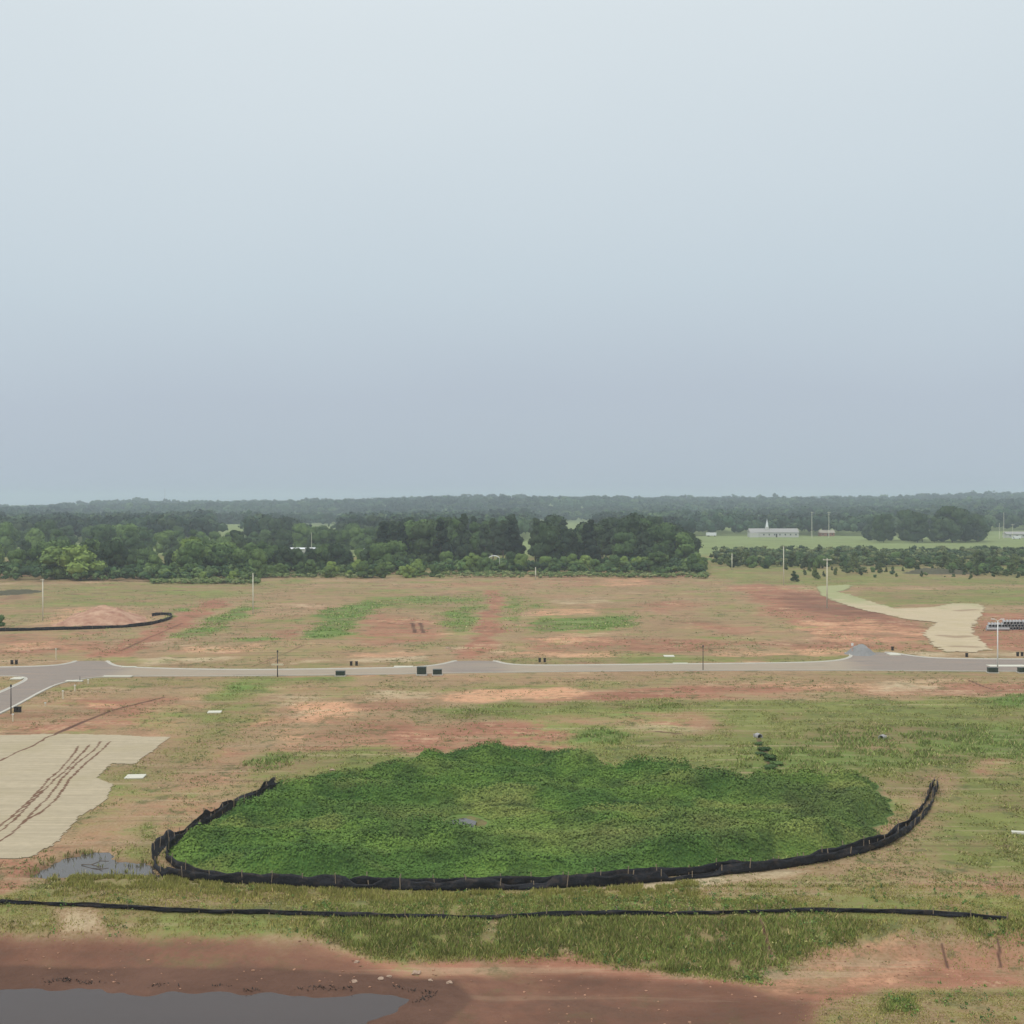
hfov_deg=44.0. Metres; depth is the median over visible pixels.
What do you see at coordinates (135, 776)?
concrete slab
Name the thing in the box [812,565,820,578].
young pine
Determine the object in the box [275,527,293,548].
broadleaf tree
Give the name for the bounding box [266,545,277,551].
broadleaf tree
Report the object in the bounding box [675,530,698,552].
broadleaf tree
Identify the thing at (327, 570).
sapling
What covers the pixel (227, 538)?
broadleaf tree
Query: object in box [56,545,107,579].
broadleaf tree
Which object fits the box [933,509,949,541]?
broadleaf tree
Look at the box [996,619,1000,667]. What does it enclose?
lamp post
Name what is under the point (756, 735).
culvert end
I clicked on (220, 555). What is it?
broadleaf tree
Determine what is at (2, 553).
broadleaf tree
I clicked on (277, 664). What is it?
lamp post
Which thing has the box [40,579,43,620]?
utility pole
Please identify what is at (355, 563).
sapling
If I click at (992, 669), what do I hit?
transformer box
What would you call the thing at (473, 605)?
tufts
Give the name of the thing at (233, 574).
shrub
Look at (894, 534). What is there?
broadleaf tree
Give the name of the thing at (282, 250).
sky
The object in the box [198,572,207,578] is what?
shrub
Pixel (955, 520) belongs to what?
broadleaf tree
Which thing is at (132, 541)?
broadleaf tree
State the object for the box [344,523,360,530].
broadleaf tree
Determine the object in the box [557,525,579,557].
broadleaf tree
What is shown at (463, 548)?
pine tree
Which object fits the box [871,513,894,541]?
broadleaf tree
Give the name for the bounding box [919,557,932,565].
bush
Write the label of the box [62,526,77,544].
broadleaf tree
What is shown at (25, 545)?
broadleaf tree
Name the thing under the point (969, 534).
broadleaf tree
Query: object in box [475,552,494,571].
shrub
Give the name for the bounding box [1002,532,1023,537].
house
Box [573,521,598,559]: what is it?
broadleaf tree
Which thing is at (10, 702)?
lamp post
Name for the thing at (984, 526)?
broadleaf tree
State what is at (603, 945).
foreground grass
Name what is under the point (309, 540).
broadleaf tree
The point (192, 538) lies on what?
broadleaf tree
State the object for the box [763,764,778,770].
weed clump
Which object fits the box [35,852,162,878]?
puddle water
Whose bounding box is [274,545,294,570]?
broadleaf tree
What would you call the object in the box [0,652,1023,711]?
road
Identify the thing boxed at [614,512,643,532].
broadleaf tree
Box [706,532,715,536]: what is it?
box trailer
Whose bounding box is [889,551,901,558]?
bush
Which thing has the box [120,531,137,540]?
broadleaf tree
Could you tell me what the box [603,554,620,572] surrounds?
shrub
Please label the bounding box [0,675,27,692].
kerb
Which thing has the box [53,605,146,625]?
dirt mound
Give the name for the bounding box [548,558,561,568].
shrub
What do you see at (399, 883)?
silt fence
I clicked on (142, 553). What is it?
broadleaf tree
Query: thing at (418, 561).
sapling
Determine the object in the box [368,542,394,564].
broadleaf tree
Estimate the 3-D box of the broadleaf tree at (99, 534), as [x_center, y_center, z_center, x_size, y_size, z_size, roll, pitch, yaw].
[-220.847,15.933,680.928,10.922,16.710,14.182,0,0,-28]
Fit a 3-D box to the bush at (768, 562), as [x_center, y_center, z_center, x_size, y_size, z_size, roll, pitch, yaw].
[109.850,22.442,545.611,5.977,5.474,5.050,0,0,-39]
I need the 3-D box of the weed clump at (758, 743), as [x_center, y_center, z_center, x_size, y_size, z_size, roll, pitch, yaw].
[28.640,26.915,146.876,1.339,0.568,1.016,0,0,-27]
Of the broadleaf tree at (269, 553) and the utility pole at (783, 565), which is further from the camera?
the broadleaf tree at (269, 553)
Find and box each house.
[818,530,834,535]
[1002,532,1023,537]
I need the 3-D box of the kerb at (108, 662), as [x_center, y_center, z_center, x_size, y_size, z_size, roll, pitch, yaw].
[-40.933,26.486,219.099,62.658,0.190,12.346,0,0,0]
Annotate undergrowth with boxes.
[0,559,257,579]
[245,556,712,572]
[709,545,1023,565]
[839,559,1023,576]
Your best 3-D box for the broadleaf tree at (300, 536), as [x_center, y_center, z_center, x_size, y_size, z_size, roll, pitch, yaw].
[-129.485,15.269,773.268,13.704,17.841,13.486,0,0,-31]
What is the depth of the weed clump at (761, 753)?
140.14 m
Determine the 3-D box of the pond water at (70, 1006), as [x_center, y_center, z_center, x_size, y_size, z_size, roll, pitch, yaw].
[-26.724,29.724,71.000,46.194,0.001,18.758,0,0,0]
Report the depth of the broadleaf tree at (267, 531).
834.25 m
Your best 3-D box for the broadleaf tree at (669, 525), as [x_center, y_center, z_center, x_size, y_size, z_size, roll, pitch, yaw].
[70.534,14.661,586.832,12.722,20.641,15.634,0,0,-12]
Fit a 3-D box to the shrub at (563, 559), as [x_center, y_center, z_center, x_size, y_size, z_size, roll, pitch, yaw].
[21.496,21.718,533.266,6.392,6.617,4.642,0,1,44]
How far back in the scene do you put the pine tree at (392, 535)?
566.26 m
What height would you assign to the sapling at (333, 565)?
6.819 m
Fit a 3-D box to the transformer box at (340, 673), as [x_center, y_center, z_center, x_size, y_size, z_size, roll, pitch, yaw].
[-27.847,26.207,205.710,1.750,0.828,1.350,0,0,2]
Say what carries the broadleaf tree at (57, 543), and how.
on the ground at (508, 992)
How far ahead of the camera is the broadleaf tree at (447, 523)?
584.86 m
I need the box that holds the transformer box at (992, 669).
[986,667,998,672]
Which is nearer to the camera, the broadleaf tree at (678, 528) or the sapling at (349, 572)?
the sapling at (349, 572)
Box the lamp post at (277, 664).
[271,650,282,676]
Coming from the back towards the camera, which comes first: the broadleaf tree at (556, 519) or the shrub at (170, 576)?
the broadleaf tree at (556, 519)
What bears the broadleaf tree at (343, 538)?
on the ground at (508, 992)
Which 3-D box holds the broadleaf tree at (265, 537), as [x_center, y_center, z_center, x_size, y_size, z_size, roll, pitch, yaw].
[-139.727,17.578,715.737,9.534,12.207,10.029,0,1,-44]
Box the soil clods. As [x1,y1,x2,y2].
[24,906,1021,1023]
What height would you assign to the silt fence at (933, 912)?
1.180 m
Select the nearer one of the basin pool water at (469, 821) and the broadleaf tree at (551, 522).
the basin pool water at (469, 821)
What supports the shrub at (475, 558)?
on the ground at (508, 992)
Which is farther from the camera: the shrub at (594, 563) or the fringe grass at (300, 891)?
the shrub at (594, 563)
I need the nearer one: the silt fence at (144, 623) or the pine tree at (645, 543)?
the silt fence at (144, 623)
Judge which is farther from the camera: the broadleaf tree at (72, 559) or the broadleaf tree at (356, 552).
the broadleaf tree at (356, 552)
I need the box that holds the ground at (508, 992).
[0,504,1023,1023]
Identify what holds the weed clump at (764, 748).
on the ground at (508, 992)
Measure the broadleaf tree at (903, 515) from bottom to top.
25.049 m
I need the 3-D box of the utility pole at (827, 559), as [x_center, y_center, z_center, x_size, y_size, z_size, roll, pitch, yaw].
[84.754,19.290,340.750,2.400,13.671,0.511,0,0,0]
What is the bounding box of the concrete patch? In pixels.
[988,665,1023,666]
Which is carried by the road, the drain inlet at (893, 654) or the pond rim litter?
the drain inlet at (893, 654)
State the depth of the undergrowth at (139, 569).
461.99 m
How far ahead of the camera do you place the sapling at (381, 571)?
475.68 m
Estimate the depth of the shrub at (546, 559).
514.95 m
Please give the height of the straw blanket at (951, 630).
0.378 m
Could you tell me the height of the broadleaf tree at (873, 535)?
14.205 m
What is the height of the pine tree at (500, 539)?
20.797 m
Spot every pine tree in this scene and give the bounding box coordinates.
[375,521,389,542]
[386,520,398,540]
[395,522,409,554]
[429,519,454,555]
[451,513,472,557]
[468,516,476,532]
[472,524,495,554]
[487,518,501,558]
[491,521,510,557]
[503,521,526,554]
[505,514,519,539]
[527,517,540,560]
[559,519,567,527]
[577,519,601,568]
[597,518,613,556]
[633,522,653,556]
[974,519,983,537]
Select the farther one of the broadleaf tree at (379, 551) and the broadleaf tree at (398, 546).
the broadleaf tree at (398, 546)
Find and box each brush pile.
[0,589,41,595]
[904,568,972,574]
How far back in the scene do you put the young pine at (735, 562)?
551.31 m
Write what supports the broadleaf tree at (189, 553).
on the ground at (508, 992)
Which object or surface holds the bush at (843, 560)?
on the ground at (508, 992)
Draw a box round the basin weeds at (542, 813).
[169,738,893,878]
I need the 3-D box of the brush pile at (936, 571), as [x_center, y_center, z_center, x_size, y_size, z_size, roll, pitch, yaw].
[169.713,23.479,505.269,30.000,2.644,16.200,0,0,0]
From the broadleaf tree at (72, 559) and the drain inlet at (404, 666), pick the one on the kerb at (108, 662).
the drain inlet at (404, 666)
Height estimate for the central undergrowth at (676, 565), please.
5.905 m
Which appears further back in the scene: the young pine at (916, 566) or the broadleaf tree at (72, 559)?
the young pine at (916, 566)
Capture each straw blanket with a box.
[0,734,169,857]
[817,585,992,651]
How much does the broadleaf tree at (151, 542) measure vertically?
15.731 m
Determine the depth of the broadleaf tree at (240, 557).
494.77 m
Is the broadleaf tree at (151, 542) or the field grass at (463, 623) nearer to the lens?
the field grass at (463, 623)
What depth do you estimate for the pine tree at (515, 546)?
555.33 m
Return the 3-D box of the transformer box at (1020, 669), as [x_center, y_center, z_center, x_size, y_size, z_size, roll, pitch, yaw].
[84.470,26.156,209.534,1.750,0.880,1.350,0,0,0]
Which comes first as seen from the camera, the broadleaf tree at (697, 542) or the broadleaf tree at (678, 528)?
the broadleaf tree at (697, 542)
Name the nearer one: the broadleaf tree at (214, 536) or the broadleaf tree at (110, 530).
the broadleaf tree at (214, 536)
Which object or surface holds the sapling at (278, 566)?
on the ground at (508, 992)
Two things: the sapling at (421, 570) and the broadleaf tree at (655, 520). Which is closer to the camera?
the sapling at (421, 570)
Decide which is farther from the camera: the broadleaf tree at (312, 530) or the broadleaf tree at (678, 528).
the broadleaf tree at (312, 530)
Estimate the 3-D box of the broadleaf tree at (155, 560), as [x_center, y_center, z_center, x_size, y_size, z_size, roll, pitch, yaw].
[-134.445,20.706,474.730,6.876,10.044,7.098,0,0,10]
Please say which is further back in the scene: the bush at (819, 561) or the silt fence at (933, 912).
the bush at (819, 561)
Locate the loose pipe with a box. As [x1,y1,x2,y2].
[986,628,1009,630]
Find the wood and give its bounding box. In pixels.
[0,490,1023,536]
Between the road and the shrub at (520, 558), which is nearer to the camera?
the road
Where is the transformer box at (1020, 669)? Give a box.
[1016,667,1023,672]
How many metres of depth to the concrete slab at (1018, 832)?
107.16 m
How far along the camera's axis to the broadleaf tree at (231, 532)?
682.63 m
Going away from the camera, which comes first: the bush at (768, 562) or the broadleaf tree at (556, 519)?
the bush at (768, 562)
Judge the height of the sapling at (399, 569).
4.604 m
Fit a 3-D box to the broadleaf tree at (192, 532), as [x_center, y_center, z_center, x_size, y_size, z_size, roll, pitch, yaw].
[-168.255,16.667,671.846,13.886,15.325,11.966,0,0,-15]
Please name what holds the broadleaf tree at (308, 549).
on the ground at (508, 992)
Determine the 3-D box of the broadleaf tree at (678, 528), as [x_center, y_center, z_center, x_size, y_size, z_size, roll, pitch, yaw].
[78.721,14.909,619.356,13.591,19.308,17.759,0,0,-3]
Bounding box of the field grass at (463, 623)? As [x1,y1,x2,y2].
[161,594,640,642]
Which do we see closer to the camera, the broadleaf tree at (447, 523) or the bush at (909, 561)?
the bush at (909, 561)
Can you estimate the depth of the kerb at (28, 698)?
209.32 m
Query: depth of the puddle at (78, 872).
98.20 m
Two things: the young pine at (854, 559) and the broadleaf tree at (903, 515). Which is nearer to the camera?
the young pine at (854, 559)
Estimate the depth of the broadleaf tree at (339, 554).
509.46 m
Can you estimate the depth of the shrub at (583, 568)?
503.28 m
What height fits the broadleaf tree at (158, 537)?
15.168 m
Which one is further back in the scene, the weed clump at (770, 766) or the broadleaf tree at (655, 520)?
the broadleaf tree at (655, 520)
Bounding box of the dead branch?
[81,861,108,869]
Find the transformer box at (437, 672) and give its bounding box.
[432,669,442,675]
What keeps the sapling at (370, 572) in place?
on the ground at (508, 992)
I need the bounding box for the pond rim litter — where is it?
[43,977,437,1001]
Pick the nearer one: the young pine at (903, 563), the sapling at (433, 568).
the sapling at (433, 568)
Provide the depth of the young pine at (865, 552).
586.46 m
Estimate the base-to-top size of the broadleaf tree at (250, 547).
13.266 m
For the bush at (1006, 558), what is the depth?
571.14 m
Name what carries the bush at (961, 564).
on the ground at (508, 992)
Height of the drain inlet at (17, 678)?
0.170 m
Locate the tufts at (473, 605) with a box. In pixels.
[0,577,1023,648]
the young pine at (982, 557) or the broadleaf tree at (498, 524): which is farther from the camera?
the broadleaf tree at (498, 524)
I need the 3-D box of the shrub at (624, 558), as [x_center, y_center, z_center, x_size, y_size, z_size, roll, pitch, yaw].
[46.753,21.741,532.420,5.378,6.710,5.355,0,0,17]
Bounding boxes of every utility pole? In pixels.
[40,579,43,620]
[252,573,253,613]
[783,546,783,584]
[823,558,831,607]
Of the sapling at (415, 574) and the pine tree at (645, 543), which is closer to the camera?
the sapling at (415, 574)
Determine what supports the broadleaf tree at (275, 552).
on the ground at (508, 992)
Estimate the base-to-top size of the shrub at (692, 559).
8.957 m
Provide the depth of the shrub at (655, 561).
502.14 m
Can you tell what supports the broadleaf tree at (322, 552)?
on the ground at (508, 992)
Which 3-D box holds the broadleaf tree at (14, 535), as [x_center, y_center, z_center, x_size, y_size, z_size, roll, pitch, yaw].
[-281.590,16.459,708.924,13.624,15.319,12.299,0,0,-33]
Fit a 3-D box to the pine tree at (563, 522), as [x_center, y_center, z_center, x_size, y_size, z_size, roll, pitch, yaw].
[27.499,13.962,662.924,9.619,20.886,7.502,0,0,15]
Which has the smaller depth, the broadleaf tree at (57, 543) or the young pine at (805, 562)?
the broadleaf tree at (57, 543)
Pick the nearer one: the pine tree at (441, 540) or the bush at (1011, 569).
the bush at (1011, 569)
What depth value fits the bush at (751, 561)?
550.67 m
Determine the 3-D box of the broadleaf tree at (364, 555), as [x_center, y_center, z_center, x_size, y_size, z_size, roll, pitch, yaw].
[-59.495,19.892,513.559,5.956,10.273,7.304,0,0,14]
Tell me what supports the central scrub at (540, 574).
on the ground at (508, 992)
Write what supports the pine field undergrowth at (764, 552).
on the ground at (508, 992)
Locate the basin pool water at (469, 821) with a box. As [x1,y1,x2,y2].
[450,818,476,827]
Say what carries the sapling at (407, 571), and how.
on the ground at (508, 992)
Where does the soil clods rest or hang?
on the ground at (508, 992)
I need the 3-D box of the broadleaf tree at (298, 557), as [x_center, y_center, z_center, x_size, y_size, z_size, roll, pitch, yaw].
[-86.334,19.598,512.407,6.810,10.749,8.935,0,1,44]
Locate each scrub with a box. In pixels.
[149,576,260,583]
[262,569,709,577]
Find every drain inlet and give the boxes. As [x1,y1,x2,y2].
[10,677,24,679]
[65,680,82,681]
[102,675,132,676]
[394,666,412,667]
[886,653,900,655]
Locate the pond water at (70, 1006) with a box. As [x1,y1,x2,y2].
[0,988,408,1023]
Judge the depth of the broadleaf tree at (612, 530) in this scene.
655.68 m
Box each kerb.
[0,661,75,666]
[0,670,1015,713]
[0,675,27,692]
[105,660,456,669]
[493,652,851,665]
[884,652,1023,658]
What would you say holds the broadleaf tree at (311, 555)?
on the ground at (508, 992)
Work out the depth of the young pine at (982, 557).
544.97 m
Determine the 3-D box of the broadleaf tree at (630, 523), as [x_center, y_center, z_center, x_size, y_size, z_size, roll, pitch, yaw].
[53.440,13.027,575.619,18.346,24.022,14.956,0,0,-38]
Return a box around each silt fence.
[0,611,171,630]
[0,897,1008,919]
[151,775,938,890]
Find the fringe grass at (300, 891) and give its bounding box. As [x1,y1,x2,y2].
[34,872,702,930]
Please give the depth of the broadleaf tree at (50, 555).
465.25 m
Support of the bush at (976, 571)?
on the ground at (508, 992)
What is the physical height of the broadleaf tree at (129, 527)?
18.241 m
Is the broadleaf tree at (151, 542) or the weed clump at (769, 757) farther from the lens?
the broadleaf tree at (151, 542)
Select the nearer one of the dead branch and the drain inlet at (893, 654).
the dead branch
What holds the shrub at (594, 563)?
on the ground at (508, 992)
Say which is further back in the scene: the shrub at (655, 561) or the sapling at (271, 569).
the shrub at (655, 561)
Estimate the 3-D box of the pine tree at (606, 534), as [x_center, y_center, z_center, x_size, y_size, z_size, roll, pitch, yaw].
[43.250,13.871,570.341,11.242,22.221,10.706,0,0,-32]
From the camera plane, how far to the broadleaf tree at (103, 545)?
498.42 m
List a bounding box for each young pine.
[724,555,729,565]
[729,553,741,567]
[743,551,749,565]
[788,551,798,566]
[790,571,799,581]
[800,555,807,566]
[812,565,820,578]
[850,554,858,567]
[861,549,868,556]
[877,554,885,566]
[877,563,882,572]
[901,551,909,565]
[913,563,919,569]
[939,550,951,566]
[971,550,979,564]
[973,551,987,565]
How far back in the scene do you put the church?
1053.16 m
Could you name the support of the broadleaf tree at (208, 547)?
on the ground at (508, 992)
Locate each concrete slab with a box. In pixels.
[124,774,146,778]
[207,710,221,712]
[1011,830,1023,834]
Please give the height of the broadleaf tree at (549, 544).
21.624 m
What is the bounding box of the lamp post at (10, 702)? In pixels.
[10,684,11,713]
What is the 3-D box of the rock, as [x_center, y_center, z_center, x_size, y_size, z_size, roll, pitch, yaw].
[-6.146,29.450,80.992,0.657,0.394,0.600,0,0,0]
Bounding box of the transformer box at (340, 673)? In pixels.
[335,670,345,676]
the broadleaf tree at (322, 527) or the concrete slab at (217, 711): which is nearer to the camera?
the concrete slab at (217, 711)
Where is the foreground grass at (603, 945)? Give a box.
[0,882,1023,1023]
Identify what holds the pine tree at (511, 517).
on the ground at (508, 992)
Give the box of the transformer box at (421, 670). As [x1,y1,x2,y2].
[416,666,427,675]
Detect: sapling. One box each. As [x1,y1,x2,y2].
[266,565,275,572]
[275,563,283,572]
[279,565,288,573]
[295,562,306,576]
[304,559,316,573]
[321,566,332,577]
[326,561,339,576]
[344,565,355,575]
[345,570,352,577]
[350,559,360,569]
[355,561,369,577]
[366,569,373,577]
[374,561,387,577]
[396,566,404,574]
[400,565,415,577]
[411,558,422,565]
[411,568,417,576]
[416,565,424,575]
[428,564,439,576]
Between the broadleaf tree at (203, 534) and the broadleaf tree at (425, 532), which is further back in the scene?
the broadleaf tree at (203, 534)
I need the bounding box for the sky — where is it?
[0,0,1023,505]
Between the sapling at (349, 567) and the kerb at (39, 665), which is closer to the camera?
the kerb at (39, 665)
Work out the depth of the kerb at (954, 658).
228.40 m
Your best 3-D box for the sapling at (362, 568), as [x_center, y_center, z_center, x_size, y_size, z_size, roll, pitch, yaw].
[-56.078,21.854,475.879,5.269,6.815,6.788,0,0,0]
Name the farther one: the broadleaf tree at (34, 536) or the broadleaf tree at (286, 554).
the broadleaf tree at (34, 536)
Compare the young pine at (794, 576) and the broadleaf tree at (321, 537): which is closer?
the young pine at (794, 576)
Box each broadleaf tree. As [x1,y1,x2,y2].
[0,521,14,553]
[0,543,5,561]
[6,549,25,574]
[10,529,20,550]
[19,540,31,549]
[23,549,32,563]
[24,521,50,541]
[24,528,44,547]
[27,541,48,565]
[36,546,68,578]
[41,539,68,565]
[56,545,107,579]
[60,527,73,543]
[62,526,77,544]
[79,539,101,562]
[80,525,97,541]
[89,526,110,543]
[94,540,109,563]
[100,525,118,541]
[102,538,128,568]
[111,523,139,540]
[113,524,122,533]
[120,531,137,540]
[121,531,146,549]
[135,547,158,560]
[137,527,156,548]
[144,554,163,578]
[153,529,181,552]
[162,535,179,553]
[164,551,174,565]
[171,536,206,563]
[172,525,185,539]
[176,540,204,577]
[189,529,200,537]
[195,537,212,544]
[197,531,208,537]
[204,543,216,556]
[205,544,234,575]
[209,531,220,542]
[215,536,231,543]
[220,541,235,548]
[225,530,243,541]
[226,547,248,565]
[232,532,246,549]
[243,542,265,560]
[247,548,267,577]
[255,532,273,545]
[257,541,274,564]
[260,529,270,533]
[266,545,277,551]
[271,550,279,562]
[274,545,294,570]
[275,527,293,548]
[289,547,308,571]
[292,523,309,547]
[304,552,316,562]
[305,546,314,552]
[306,533,315,546]
[308,526,317,534]
[310,530,330,547]
[313,543,329,566]
[316,525,328,544]
[326,528,339,543]
[326,543,353,565]
[334,529,350,550]
[342,521,359,529]
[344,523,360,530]
[349,527,360,549]
[354,528,374,548]
[354,548,363,559]
[359,549,369,560]
[363,541,376,555]
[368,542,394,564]
[387,540,407,568]
[398,517,415,541]
[403,520,419,558]
[410,521,452,564]
[424,516,454,533]
[450,518,479,560]
[469,521,490,556]
[480,520,491,552]
[496,519,506,554]
[528,520,554,544]
[531,520,563,561]
[544,514,566,526]
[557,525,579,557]
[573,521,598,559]
[576,523,610,557]
[597,521,614,556]
[611,514,641,557]
[611,532,640,559]
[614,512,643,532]
[638,518,654,556]
[646,516,663,525]
[647,524,675,558]
[655,521,675,546]
[672,523,683,532]
[672,532,697,558]
[673,532,703,548]
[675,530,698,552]
[861,524,870,538]
[865,531,872,540]
[869,528,880,541]
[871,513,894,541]
[887,527,895,539]
[896,509,912,540]
[896,519,904,539]
[902,512,928,542]
[902,529,909,539]
[927,517,943,541]
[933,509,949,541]
[937,506,971,542]
[960,510,975,541]
[970,514,991,541]
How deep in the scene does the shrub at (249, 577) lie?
452.16 m
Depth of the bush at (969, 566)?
518.01 m
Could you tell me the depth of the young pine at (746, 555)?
563.70 m
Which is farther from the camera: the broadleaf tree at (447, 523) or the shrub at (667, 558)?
the broadleaf tree at (447, 523)
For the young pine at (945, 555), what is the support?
on the ground at (508, 992)
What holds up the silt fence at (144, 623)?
on the ground at (508, 992)
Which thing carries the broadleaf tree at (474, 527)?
on the ground at (508, 992)
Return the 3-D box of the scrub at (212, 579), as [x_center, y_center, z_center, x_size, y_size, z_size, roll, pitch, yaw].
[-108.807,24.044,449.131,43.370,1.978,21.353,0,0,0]
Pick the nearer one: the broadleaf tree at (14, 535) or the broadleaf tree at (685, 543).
the broadleaf tree at (685, 543)
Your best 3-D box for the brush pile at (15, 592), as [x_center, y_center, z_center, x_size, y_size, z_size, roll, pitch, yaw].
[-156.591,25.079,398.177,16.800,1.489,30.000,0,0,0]
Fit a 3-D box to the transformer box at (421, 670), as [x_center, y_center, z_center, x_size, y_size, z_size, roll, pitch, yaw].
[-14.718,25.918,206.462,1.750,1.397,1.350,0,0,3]
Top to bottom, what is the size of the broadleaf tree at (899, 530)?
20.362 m
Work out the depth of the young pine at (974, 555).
560.28 m
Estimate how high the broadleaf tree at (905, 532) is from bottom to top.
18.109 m
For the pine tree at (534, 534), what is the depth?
560.24 m
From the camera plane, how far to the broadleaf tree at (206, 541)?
520.96 m
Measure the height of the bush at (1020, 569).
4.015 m
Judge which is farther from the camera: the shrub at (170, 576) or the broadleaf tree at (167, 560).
the broadleaf tree at (167, 560)
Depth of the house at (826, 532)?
1090.66 m
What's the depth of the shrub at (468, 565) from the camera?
500.74 m
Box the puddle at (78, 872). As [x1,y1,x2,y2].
[20,846,165,877]
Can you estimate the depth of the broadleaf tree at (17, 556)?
495.01 m
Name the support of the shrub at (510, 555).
on the ground at (508, 992)
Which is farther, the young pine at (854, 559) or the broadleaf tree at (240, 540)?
the broadleaf tree at (240, 540)
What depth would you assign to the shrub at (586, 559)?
534.64 m
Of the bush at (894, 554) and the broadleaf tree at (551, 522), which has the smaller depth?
the bush at (894, 554)
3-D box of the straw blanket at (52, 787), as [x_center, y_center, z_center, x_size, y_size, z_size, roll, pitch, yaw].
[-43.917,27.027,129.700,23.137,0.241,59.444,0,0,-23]
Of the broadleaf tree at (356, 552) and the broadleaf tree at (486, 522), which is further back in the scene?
the broadleaf tree at (486, 522)
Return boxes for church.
[747,521,798,536]
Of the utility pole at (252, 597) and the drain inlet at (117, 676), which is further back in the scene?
the utility pole at (252, 597)
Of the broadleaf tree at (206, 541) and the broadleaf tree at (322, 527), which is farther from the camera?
the broadleaf tree at (322, 527)
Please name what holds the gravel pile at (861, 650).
on the ground at (508, 992)
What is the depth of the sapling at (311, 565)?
487.10 m
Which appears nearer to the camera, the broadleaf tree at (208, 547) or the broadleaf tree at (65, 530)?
the broadleaf tree at (208, 547)
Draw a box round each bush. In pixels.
[0,615,4,626]
[746,555,757,567]
[760,558,773,568]
[807,558,814,567]
[811,555,826,567]
[824,556,832,566]
[838,556,847,565]
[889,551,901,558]
[904,557,915,567]
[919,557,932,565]
[949,565,954,572]
[958,558,965,569]
[965,562,974,569]
[973,565,979,575]
[990,566,1002,573]
[996,556,1009,564]
[1007,562,1015,574]
[1016,567,1023,575]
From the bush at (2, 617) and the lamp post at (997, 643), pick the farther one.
the bush at (2, 617)
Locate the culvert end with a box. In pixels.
[753,733,762,737]
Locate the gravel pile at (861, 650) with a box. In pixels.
[844,644,875,655]
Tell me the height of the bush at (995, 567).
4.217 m
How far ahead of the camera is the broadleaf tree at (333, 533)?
739.42 m
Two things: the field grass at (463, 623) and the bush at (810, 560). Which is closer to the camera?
the field grass at (463, 623)
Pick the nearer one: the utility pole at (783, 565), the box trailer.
the utility pole at (783, 565)
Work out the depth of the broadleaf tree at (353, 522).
827.78 m
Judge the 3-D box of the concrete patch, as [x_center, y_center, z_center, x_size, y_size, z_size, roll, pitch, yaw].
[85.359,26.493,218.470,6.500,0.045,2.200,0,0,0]
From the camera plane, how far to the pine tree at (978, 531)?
910.23 m
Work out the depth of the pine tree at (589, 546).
544.55 m
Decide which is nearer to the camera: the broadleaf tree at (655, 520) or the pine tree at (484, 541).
the pine tree at (484, 541)
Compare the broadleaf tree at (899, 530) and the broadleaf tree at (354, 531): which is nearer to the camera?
the broadleaf tree at (354, 531)
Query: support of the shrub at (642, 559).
on the ground at (508, 992)
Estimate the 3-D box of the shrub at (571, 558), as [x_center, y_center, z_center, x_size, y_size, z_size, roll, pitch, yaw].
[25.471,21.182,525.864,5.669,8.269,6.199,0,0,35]
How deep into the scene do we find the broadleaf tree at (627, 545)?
561.16 m
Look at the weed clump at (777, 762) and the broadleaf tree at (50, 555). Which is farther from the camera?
the broadleaf tree at (50, 555)
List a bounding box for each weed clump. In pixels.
[754,741,763,745]
[755,751,766,755]
[757,747,771,750]
[763,754,776,761]
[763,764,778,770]
[769,761,783,765]
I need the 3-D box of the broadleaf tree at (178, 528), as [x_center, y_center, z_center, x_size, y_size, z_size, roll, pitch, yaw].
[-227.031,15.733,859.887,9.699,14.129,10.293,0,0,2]
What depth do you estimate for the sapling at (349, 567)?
484.86 m
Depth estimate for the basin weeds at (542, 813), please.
109.69 m
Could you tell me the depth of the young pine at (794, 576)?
454.74 m
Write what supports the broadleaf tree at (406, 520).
on the ground at (508, 992)
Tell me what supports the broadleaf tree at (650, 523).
on the ground at (508, 992)
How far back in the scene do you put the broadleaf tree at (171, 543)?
659.54 m
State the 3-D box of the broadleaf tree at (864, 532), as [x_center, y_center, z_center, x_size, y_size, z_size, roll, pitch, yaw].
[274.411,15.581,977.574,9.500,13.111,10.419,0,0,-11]
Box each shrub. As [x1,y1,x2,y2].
[161,569,173,578]
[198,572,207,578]
[226,571,237,578]
[245,574,254,579]
[439,551,453,562]
[462,558,473,573]
[463,553,481,568]
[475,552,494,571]
[505,551,515,564]
[513,553,528,570]
[539,556,551,563]
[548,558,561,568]
[559,556,567,570]
[566,553,578,563]
[577,565,586,572]
[579,555,591,568]
[589,559,600,571]
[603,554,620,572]
[619,556,628,568]
[637,556,648,572]
[643,551,670,572]
[663,554,669,562]
[686,553,701,570]
[694,552,703,563]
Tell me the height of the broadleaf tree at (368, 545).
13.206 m
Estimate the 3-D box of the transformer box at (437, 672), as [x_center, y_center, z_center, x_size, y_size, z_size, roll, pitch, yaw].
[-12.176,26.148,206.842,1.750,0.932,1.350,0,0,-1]

